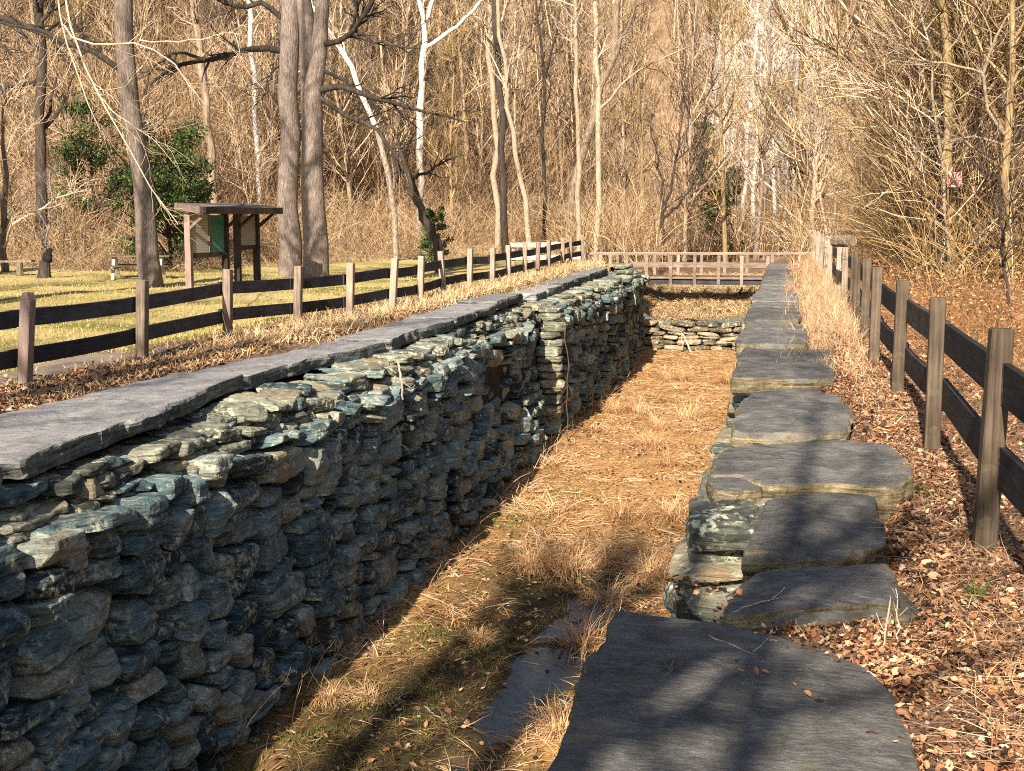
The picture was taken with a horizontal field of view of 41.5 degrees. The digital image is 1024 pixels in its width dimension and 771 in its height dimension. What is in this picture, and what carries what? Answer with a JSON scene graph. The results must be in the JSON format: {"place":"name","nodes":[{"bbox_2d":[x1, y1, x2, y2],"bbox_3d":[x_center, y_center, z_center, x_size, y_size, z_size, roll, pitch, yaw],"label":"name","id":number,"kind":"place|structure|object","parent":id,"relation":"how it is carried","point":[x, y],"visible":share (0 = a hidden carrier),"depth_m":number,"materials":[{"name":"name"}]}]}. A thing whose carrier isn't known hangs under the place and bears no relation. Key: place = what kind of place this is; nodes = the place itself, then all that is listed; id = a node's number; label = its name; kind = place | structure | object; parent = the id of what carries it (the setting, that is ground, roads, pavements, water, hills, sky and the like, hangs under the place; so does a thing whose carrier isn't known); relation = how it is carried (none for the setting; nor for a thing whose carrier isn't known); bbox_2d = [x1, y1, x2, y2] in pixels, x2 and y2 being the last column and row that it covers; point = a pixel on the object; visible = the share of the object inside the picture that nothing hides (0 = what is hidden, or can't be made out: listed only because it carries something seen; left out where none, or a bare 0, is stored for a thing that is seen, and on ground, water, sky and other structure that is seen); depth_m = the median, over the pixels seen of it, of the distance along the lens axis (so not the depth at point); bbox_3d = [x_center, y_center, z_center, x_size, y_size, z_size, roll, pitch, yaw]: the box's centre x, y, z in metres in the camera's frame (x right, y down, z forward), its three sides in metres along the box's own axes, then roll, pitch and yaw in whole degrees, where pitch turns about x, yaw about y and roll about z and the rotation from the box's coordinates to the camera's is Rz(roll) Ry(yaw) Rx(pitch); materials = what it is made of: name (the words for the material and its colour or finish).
{"place":"outdoors","nodes":[
{"label":"outdoors","id":0,"kind":"place"},
{"bbox_2d":[0,264,557,372],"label":"lawn grass","id":1,"kind":"structure","parent":0,"point":[196,332],"depth_m":30.43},
{"bbox_2d":[225,349,736,770],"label":"lock floor","id":2,"kind":"structure","parent":0,"point":[539,605],"depth_m":16.42,"materials":[{"name":"plant"}]},
{"bbox_2d":[0,263,649,770],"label":"stone wall","id":3,"kind":"structure","parent":2,"relation":"on","point":[178,593],"depth_m":12.39,"materials":[{"name":"stone"}]},
{"bbox_2d":[0,372,243,478],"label":"coping slab","id":4,"kind":"structure","parent":3,"relation":"on","point":[39,439],"depth_m":10.85,"materials":[{"name":"stone"}]},
{"bbox_2d":[194,341,385,389],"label":"coping slab","id":5,"kind":"structure","parent":3,"relation":"on","point":[256,372],"depth_m":15.54,"materials":[{"name":"stone"}]},
{"bbox_2d":[336,319,454,349],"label":"coping slab","id":6,"kind":"structure","parent":3,"relation":"on","point":[397,335],"depth_m":19.11,"materials":[{"name":"stone"}]},
{"bbox_2d":[408,304,495,326],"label":"coping slab","id":7,"kind":"structure","parent":3,"relation":"on","point":[460,314],"depth_m":22.61,"materials":[{"name":"stone"}]},
{"bbox_2d":[210,376,635,770],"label":"dead stalks","id":8,"kind":"object","parent":2,"relation":"on","point":[386,606],"visible":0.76,"depth_m":15.24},
{"bbox_2d":[233,519,680,770],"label":"damp grass","id":9,"kind":"structure","parent":2,"relation":"on","point":[435,721],"depth_m":13.54,"materials":[{"name":"plant"}]},
{"bbox_2d":[230,348,736,770],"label":"dead grass","id":10,"kind":"structure","parent":2,"relation":"on","point":[668,515],"depth_m":18.89,"materials":[{"name":"plant"}]},
{"bbox_2d":[438,549,643,770],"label":"puddle water","id":11,"kind":"structure","parent":2,"relation":"on","point":[532,679],"depth_m":14.00,"materials":[{"name":"black liquid"}]},
{"bbox_2d":[218,480,996,770],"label":"green sprouts","id":12,"kind":"object","parent":2,"relation":"on","point":[980,590],"visible":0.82,"depth_m":13.23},
{"bbox_2d":[643,319,744,351],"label":"breast wall","id":13,"kind":"structure","parent":2,"relation":"on","point":[700,335],"depth_m":45.98,"materials":[{"name":"beige stone"}]},
{"bbox_2d":[663,395,771,623],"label":"stone wall","id":14,"kind":"structure","parent":2,"relation":"on","point":[711,547],"depth_m":7.15,"materials":[{"name":"stone"}]},
{"bbox_2d":[547,611,919,770],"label":"flagstone","id":15,"kind":"object","parent":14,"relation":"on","point":[707,706],"visible":0.98,"depth_m":4.42,"materials":[{"name":"stone"}]},
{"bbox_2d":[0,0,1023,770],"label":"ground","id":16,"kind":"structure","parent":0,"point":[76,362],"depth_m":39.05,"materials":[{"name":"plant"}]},
{"bbox_2d":[0,12,72,197],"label":"bare tree","id":17,"kind":"object","parent":16,"relation":"on","point":[30,133],"visible":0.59,"depth_m":65.45,"materials":[{"name":"beige plant"}]},
{"bbox_2d":[0,0,82,247],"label":"tree","id":18,"kind":"object","parent":16,"relation":"on","point":[40,135],"visible":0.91,"depth_m":56.14,"materials":[{"name":"brown plant"}]},
{"bbox_2d":[0,22,109,271],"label":"tree","id":19,"kind":"object","parent":16,"relation":"on","point":[4,228],"visible":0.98,"depth_m":45.01,"materials":[{"name":"brown plant"}]},
{"bbox_2d":[0,6,114,87],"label":"tree","id":20,"kind":"object","parent":16,"relation":"on","point":[5,18],"visible":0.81,"depth_m":41.15,"materials":[{"name":"brown plant"}]},
{"bbox_2d":[2,12,127,221],"bbox_3d":[-19.788,-11.771,61.762,6.401,10.339,4.800,-2,8,-17],"label":"bare tree","id":21,"kind":"object","parent":16,"relation":"on","point":[65,120],"visible":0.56,"depth_m":61.74,"materials":[{"name":"beige plant"}]},
{"bbox_2d":[0,0,163,286],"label":"tree","id":22,"kind":"object","parent":16,"relation":"on","point":[147,256],"visible":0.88,"depth_m":38.23,"materials":[{"name":"grey plant"}]},
{"bbox_2d":[33,90,133,234],"bbox_3d":[-19.354,-10.181,62.489,4.095,6.792,4.681,6,10,41],"label":"holly bush","id":23,"kind":"object","parent":16,"relation":"on","point":[81,141],"visible":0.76,"depth_m":61.92,"materials":[{"name":"green plant"}]},
{"bbox_2d":[65,0,199,218],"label":"bare tree","id":24,"kind":"object","parent":16,"relation":"on","point":[114,105],"visible":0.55,"depth_m":66.38,"materials":[{"name":"beige plant"}]},
{"bbox_2d":[28,0,264,243],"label":"willow","id":25,"kind":"object","parent":16,"relation":"on","point":[74,37],"visible":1,"depth_m":27.48,"materials":[{"name":"grey plant"}]},
{"bbox_2d":[104,109,219,268],"bbox_3d":[-14.342,-7.945,55.520,5.076,6.675,6.077,-4,8,-30],"label":"holly bush","id":26,"kind":"object","parent":16,"relation":"on","point":[184,193],"visible":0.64,"depth_m":54.93,"materials":[{"name":"green plant"}]},
{"bbox_2d":[161,0,238,214],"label":"tree","id":27,"kind":"object","parent":16,"relation":"on","point":[199,48],"visible":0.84,"depth_m":65.04,"materials":[{"name":"beige plant"}]},
{"bbox_2d":[114,0,302,276],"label":"tree","id":28,"kind":"object","parent":16,"relation":"on","point":[290,238],"visible":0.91,"depth_m":44.39,"materials":[{"name":"brown plant"}]},
{"bbox_2d":[169,3,280,204],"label":"bare tree","id":29,"kind":"object","parent":16,"relation":"on","point":[244,146],"visible":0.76,"depth_m":71.00,"materials":[{"name":"beige plant"}]},
{"bbox_2d":[174,203,282,288],"bbox_3d":[-8.150,-4.028,39.246,1.065,2.524,3.865,3,8,23],"label":"information kiosk","id":30,"kind":"object","parent":16,"relation":"on","point":[210,234],"visible":0.9,"depth_m":39.02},
{"bbox_2d":[174,0,299,163],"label":"bare tree","id":31,"kind":"object","parent":16,"relation":"on","point":[221,9],"visible":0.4,"depth_m":84.01,"materials":[{"name":"brown plant"}]},
{"bbox_2d":[220,0,313,163],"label":"bare tree","id":32,"kind":"object","parent":16,"relation":"on","point":[270,18],"visible":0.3,"depth_m":76.84,"materials":[{"name":"brown plant"}]},
{"bbox_2d":[233,0,327,202],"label":"bare tree","id":33,"kind":"object","parent":16,"relation":"on","point":[271,107],"visible":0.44,"depth_m":75.35,"materials":[{"name":"brown plant"}]},
{"bbox_2d":[0,235,585,386],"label":"rail fence","id":34,"kind":"object","parent":16,"relation":"on","point":[25,356],"visible":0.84,"depth_m":18.02,"materials":[{"name":"wood"}]},
{"bbox_2d":[0,258,614,411],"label":"dry fringe","id":35,"kind":"object","parent":16,"relation":"on","point":[502,283],"visible":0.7,"depth_m":19.70,"materials":[{"name":"plant"}]},
{"bbox_2d":[298,0,395,218],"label":"bare tree","id":36,"kind":"object","parent":16,"relation":"on","point":[345,170],"visible":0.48,"depth_m":79.96,"materials":[{"name":"brown plant"}]},
{"bbox_2d":[311,0,398,257],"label":"sycamore","id":37,"kind":"object","parent":16,"relation":"on","point":[341,49],"visible":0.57,"depth_m":65.75,"materials":[{"name":"white plant"}]},
{"bbox_2d":[338,0,406,190],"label":"bare tree","id":38,"kind":"object","parent":16,"relation":"on","point":[369,73],"visible":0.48,"depth_m":89.08,"materials":[{"name":"brown plant"}]},
{"bbox_2d":[296,0,482,277],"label":"tree","id":39,"kind":"object","parent":16,"relation":"on","point":[314,42],"visible":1,"depth_m":43.22,"materials":[{"name":"brown plant"}]},
{"bbox_2d":[364,0,443,213],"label":"bare tree","id":40,"kind":"object","parent":16,"relation":"on","point":[407,28],"visible":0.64,"depth_m":84.46,"materials":[{"name":"brown plant"}]},
{"bbox_2d":[368,0,460,193],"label":"bare tree","id":41,"kind":"object","parent":16,"relation":"on","point":[418,56],"visible":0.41,"depth_m":91.97,"materials":[{"name":"brown plant"}]},
{"bbox_2d":[370,90,468,272],"bbox_3d":[-4.100,-8.601,57.750,3.329,7.909,4.266,-5,9,-33],"label":"tree","id":42,"kind":"object","parent":16,"relation":"on","point":[433,236],"visible":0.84,"depth_m":57.39,"materials":[{"name":"brown plant"}]},
{"bbox_2d":[0,0,894,273],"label":"undergrowth","id":43,"kind":"object","parent":16,"relation":"on","point":[632,231],"visible":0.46,"depth_m":77.49,"materials":[{"name":"plant"}]},
{"bbox_2d":[415,0,482,243],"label":"sycamore","id":44,"kind":"object","parent":16,"relation":"on","point":[420,104],"visible":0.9,"depth_m":74.91,"materials":[{"name":"white plant"}]},
{"bbox_2d":[414,0,490,177],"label":"bare tree","id":45,"kind":"object","parent":16,"relation":"on","point":[446,67],"visible":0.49,"depth_m":101.35,"materials":[{"name":"beige plant"}]},
{"bbox_2d":[423,0,499,225],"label":"bare tree","id":46,"kind":"object","parent":16,"relation":"on","point":[449,173],"visible":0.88,"depth_m":84.79,"materials":[{"name":"brown plant"}]},
{"bbox_2d":[456,0,512,252],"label":"tree","id":47,"kind":"object","parent":16,"relation":"on","point":[502,166],"visible":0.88,"depth_m":70.46,"materials":[{"name":"brown plant"}]},
{"bbox_2d":[452,0,522,192],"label":"bare tree","id":48,"kind":"object","parent":16,"relation":"on","point":[482,102],"visible":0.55,"depth_m":101.26,"materials":[{"name":"brown plant"}]},
{"bbox_2d":[463,0,528,253],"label":"tree","id":49,"kind":"object","parent":16,"relation":"on","point":[489,35],"visible":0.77,"depth_m":73.32,"materials":[{"name":"beige plant"}]},
{"bbox_2d":[111,0,893,215],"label":"wood","id":50,"kind":"object","parent":16,"relation":"on","point":[522,101],"visible":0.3,"depth_m":114.17,"materials":[{"name":"plant"}]},
{"bbox_2d":[475,0,534,262],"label":"birch","id":51,"kind":"object","parent":16,"relation":"on","point":[505,83],"visible":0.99,"depth_m":60.27,"materials":[{"name":"beige plant"}]},
{"bbox_2d":[0,287,1023,770],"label":"leaf litter","id":52,"kind":"object","parent":16,"relation":"on","point":[896,651],"visible":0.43,"depth_m":6.48,"materials":[{"name":"plant"}]},
{"bbox_2d":[503,0,591,254],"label":"tree","id":53,"kind":"object","parent":16,"relation":"on","point":[545,74],"visible":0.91,"depth_m":65.73,"materials":[{"name":"brown plant"}]},
{"bbox_2d":[541,0,585,261],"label":"birch","id":54,"kind":"object","parent":16,"relation":"on","point":[576,18],"visible":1,"depth_m":53.60,"materials":[{"name":"beige plant"}]},
{"bbox_2d":[568,8,631,212],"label":"bare tree","id":55,"kind":"object","parent":16,"relation":"on","point":[591,148],"visible":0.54,"depth_m":105.11,"materials":[{"name":"brown plant"}]},
{"bbox_2d":[564,0,659,260],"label":"tree","id":56,"kind":"object","parent":16,"relation":"on","point":[609,65],"visible":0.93,"depth_m":68.91,"materials":[{"name":"beige plant"}]},
{"bbox_2d":[544,0,689,261],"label":"birch","id":57,"kind":"object","parent":16,"relation":"on","point":[597,58],"visible":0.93,"depth_m":55.33,"materials":[{"name":"beige plant"}]},
{"bbox_2d":[582,0,665,217],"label":"bare tree","id":58,"kind":"object","parent":16,"relation":"on","point":[624,150],"visible":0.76,"depth_m":100.80,"materials":[{"name":"beige plant"}]},
{"bbox_2d":[586,0,672,217],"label":"bare tree","id":59,"kind":"object","parent":16,"relation":"on","point":[641,122],"visible":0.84,"depth_m":98.82,"materials":[{"name":"brown plant"}]},
{"bbox_2d":[628,44,733,261],"bbox_3d":[7.550,-10.254,60.855,4.706,10.149,3.092,-1,7,-8],"label":"tree","id":60,"kind":"object","parent":16,"relation":"on","point":[663,205],"visible":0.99,"depth_m":60.94,"materials":[{"name":"brown plant"}]},
{"bbox_2d":[630,0,755,261],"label":"bare tree","id":61,"kind":"object","parent":16,"relation":"on","point":[687,162],"visible":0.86,"depth_m":67.64,"materials":[{"name":"beige plant"}]},
{"bbox_2d":[584,252,811,284],"bbox_3d":[6.628,-3.489,48.322,7.975,2.549,1.859,1,7,12],"label":"footbridge","id":62,"kind":"object","parent":16,"relation":"on","point":[717,279],"visible":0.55,"depth_m":47.64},
{"bbox_2d":[660,1,738,251],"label":"tree","id":63,"kind":"object","parent":16,"relation":"on","point":[705,118],"visible":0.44,"depth_m":76.15,"materials":[{"name":"beige plant"}]},
{"bbox_2d":[643,270,764,321],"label":"slope grass","id":64,"kind":"structure","parent":16,"relation":"on","point":[699,289],"depth_m":48.48,"materials":[{"name":"plant"}]},
{"bbox_2d":[700,167,748,251],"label":"holly bush","id":65,"kind":"object","parent":16,"relation":"on","point":[718,191],"visible":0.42,"depth_m":80.06,"materials":[{"name":"green plant"}]},
{"bbox_2d":[663,0,792,261],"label":"bare tree","id":66,"kind":"object","parent":16,"relation":"on","point":[722,205],"visible":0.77,"depth_m":70.95,"materials":[{"name":"yellow plant"}]},
{"bbox_2d":[705,475,762,504],"bbox_3d":[1.303,0.685,7.884,0.363,0.270,0.630,1,7,12],"label":"flagstone","id":67,"kind":"object","parent":16,"relation":"on","point":[725,488],"visible":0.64,"depth_m":7.65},
{"bbox_2d":[699,97,777,256],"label":"bare tree","id":68,"kind":"object","parent":16,"relation":"on","point":[735,199],"visible":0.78,"depth_m":75.42,"materials":[{"name":"beige plant"}]},
{"bbox_2d":[694,0,792,232],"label":"tree","id":69,"kind":"object","parent":16,"relation":"on","point":[747,162],"visible":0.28,"depth_m":104.29,"materials":[{"name":"white plant"}]},
{"bbox_2d":[700,0,795,240],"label":"bare tree","id":70,"kind":"object","parent":16,"relation":"on","point":[761,59],"visible":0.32,"depth_m":94.32,"materials":[{"name":"white plant"}]},
{"bbox_2d":[720,0,815,245],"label":"tree","id":71,"kind":"object","parent":16,"relation":"on","point":[766,46],"visible":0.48,"depth_m":88.79,"materials":[{"name":"beige plant"}]},
{"bbox_2d":[708,0,827,220],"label":"bare tree","id":72,"kind":"object","parent":16,"relation":"on","point":[750,146],"visible":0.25,"depth_m":91.66,"materials":[{"name":"white plant"}]},
{"bbox_2d":[713,0,829,259],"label":"bare tree","id":73,"kind":"object","parent":16,"relation":"on","point":[764,143],"visible":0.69,"depth_m":73.80,"materials":[{"name":"grey plant"}]},
{"bbox_2d":[734,329,808,356],"bbox_3d":[3.250,-0.542,16.895,0.909,0.214,2.040,1,7,12],"label":"flagstone","id":74,"kind":"object","parent":16,"relation":"on","point":[760,338],"visible":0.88,"depth_m":16.39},
{"bbox_2d":[744,307,802,325],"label":"flagstone","id":75,"kind":"object","parent":16,"relation":"on","point":[767,314],"visible":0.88,"depth_m":20.41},
{"bbox_2d":[730,362,835,395],"bbox_3d":[2.731,-0.079,13.579,1.034,0.203,1.462,1,7,12],"label":"flagstone","id":76,"kind":"object","parent":16,"relation":"on","point":[748,378],"visible":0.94,"depth_m":13.01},
{"bbox_2d":[736,348,832,366],"bbox_3d":[3.066,-0.260,15.142,1.096,0.190,1.673,1,7,12],"label":"flagstone","id":77,"kind":"object","parent":16,"relation":"on","point":[757,355],"visible":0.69,"depth_m":15.04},
{"bbox_2d":[750,1,824,247],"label":"bare tree","id":78,"kind":"object","parent":16,"relation":"on","point":[786,163],"visible":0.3,"depth_m":82.76,"materials":[{"name":"brown plant"}]},
{"bbox_2d":[730,388,854,447],"bbox_3d":[2.169,0.268,10.392,0.905,0.273,2.298,1,7,12],"label":"flagstone","id":79,"kind":"object","parent":16,"relation":"on","point":[781,416],"visible":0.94,"depth_m":9.82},
{"bbox_2d":[736,0,880,250],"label":"bare tree","id":80,"kind":"object","parent":16,"relation":"on","point":[800,83],"visible":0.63,"depth_m":66.85,"materials":[{"name":"yellow plant"}]},
{"bbox_2d":[708,440,913,523],"bbox_3d":[1.850,0.564,8.417,1.244,0.279,1.568,1,7,12],"label":"flagstone","id":81,"kind":"object","parent":16,"relation":"on","point":[878,472],"visible":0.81,"depth_m":8.09,"materials":[{"name":"stone"}]},
{"bbox_2d":[741,492,887,582],"bbox_3d":[1.540,0.753,6.855,0.687,0.220,1.443,1,7,12],"label":"flagstone","id":82,"kind":"object","parent":16,"relation":"on","point":[818,529],"visible":0.95,"depth_m":6.50,"materials":[{"name":"stone"}]},
{"bbox_2d":[722,564,918,633],"bbox_3d":[1.257,0.974,5.743,0.989,0.288,0.684,-1,7,-9],"label":"flagstone","id":83,"kind":"object","parent":16,"relation":"on","point":[819,595],"visible":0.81,"depth_m":5.54,"materials":[{"name":"stone"}]},
{"bbox_2d":[764,0,876,245],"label":"bare tree","id":84,"kind":"object","parent":16,"relation":"on","point":[794,154],"visible":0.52,"depth_m":64.28,"materials":[{"name":"beige plant"}]},
{"bbox_2d":[789,44,855,235],"bbox_3d":[9.598,-7.078,42.108,2.078,6.984,3.018,1,7,12],"label":"sapling","id":85,"kind":"object","parent":16,"relation":"on","point":[814,166],"visible":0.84,"depth_m":42.25,"materials":[{"name":"beige plant"}]},
{"bbox_2d":[786,68,867,261],"bbox_3d":[10.210,-7.062,43.875,2.628,6.764,2.648,1,7,12],"label":"sapling","id":86,"kind":"object","parent":16,"relation":"on","point":[831,176],"visible":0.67,"depth_m":43.39,"materials":[{"name":"beige plant"}]},
{"bbox_2d":[772,251,905,422],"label":"dry weeds","id":87,"kind":"object","parent":16,"relation":"on","point":[819,289],"visible":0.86,"depth_m":19.55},
{"bbox_2d":[743,0,1004,259],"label":"bare tree","id":88,"kind":"object","parent":16,"relation":"on","point":[821,43],"visible":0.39,"depth_m":34.13,"materials":[{"name":"beige plant"}]},
{"bbox_2d":[772,0,1023,303],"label":"undergrowth","id":89,"kind":"object","parent":16,"relation":"on","point":[897,242],"visible":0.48,"depth_m":26.45,"materials":[{"name":"plant"}]},
{"bbox_2d":[800,0,1007,276],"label":"tree","id":90,"kind":"object","parent":16,"relation":"on","point":[951,16],"visible":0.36,"depth_m":26.55,"materials":[{"name":"brown plant"}]},
{"bbox_2d":[829,0,980,222],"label":"bare tree","id":91,"kind":"object","parent":16,"relation":"on","point":[875,4],"visible":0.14,"depth_m":34.39,"materials":[{"name":"brown plant"}]},
{"bbox_2d":[812,230,1023,552],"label":"rail fence","id":92,"kind":"object","parent":16,"relation":"on","point":[994,372],"visible":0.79,"depth_m":8.84,"materials":[{"name":"wood"}]},
{"bbox_2d":[812,0,1023,278],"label":"bare tree","id":93,"kind":"object","parent":16,"relation":"on","point":[883,158],"visible":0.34,"depth_m":27.61,"materials":[{"name":"beige plant"}]},
{"bbox_2d":[819,0,1023,287],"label":"bare tree","id":94,"kind":"object","parent":16,"relation":"on","point":[941,153],"visible":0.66,"depth_m":24.57,"materials":[{"name":"beige plant"}]},
{"bbox_2d":[821,348,1023,770],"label":"fallen leaves","id":95,"kind":"object","parent":16,"relation":"on","point":[979,660],"visible":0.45,"depth_m":5.45,"materials":[{"name":"plant"}]},
{"bbox_2d":[835,0,1023,284],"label":"tree","id":96,"kind":"object","parent":16,"relation":"on","point":[941,7],"visible":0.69,"depth_m":25.01,"materials":[{"name":"yellow plant"}]},
{"bbox_2d":[843,0,1023,294],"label":"tree","id":97,"kind":"object","parent":16,"relation":"on","point":[1013,38],"visible":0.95,"depth_m":23.19,"materials":[{"name":"beige plant"}]},
{"bbox_2d":[843,0,1023,253],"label":"bare tree","id":98,"kind":"object","parent":16,"relation":"on","point":[914,95],"visible":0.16,"depth_m":28.38,"materials":[{"name":"beige plant"}]},
{"bbox_2d":[848,241,1023,429],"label":"withered leaves","id":99,"kind":"object","parent":16,"relation":"on","point":[960,288],"visible":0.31,"depth_m":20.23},
{"bbox_2d":[856,0,1022,269],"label":"bare tree","id":100,"kind":"object","parent":16,"relation":"on","point":[902,56],"visible":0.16,"depth_m":32.20,"materials":[{"name":"beige plant"}]},
{"bbox_2d":[878,0,1023,265],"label":"bare tree","id":101,"kind":"object","parent":16,"relation":"on","point":[959,139],"visible":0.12,"depth_m":27.48,"materials":[{"name":"brown plant"}]},
{"bbox_2d":[883,0,1023,288],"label":"bare tree","id":102,"kind":"object","parent":16,"relation":"on","point":[1017,127],"visible":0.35,"depth_m":25.85,"materials":[{"name":"brown plant"}]},
{"bbox_2d":[915,49,1023,327],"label":"sapling","id":103,"kind":"object","parent":16,"relation":"on","point":[1002,248],"visible":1,"depth_m":17.84,"materials":[{"name":"beige plant"}]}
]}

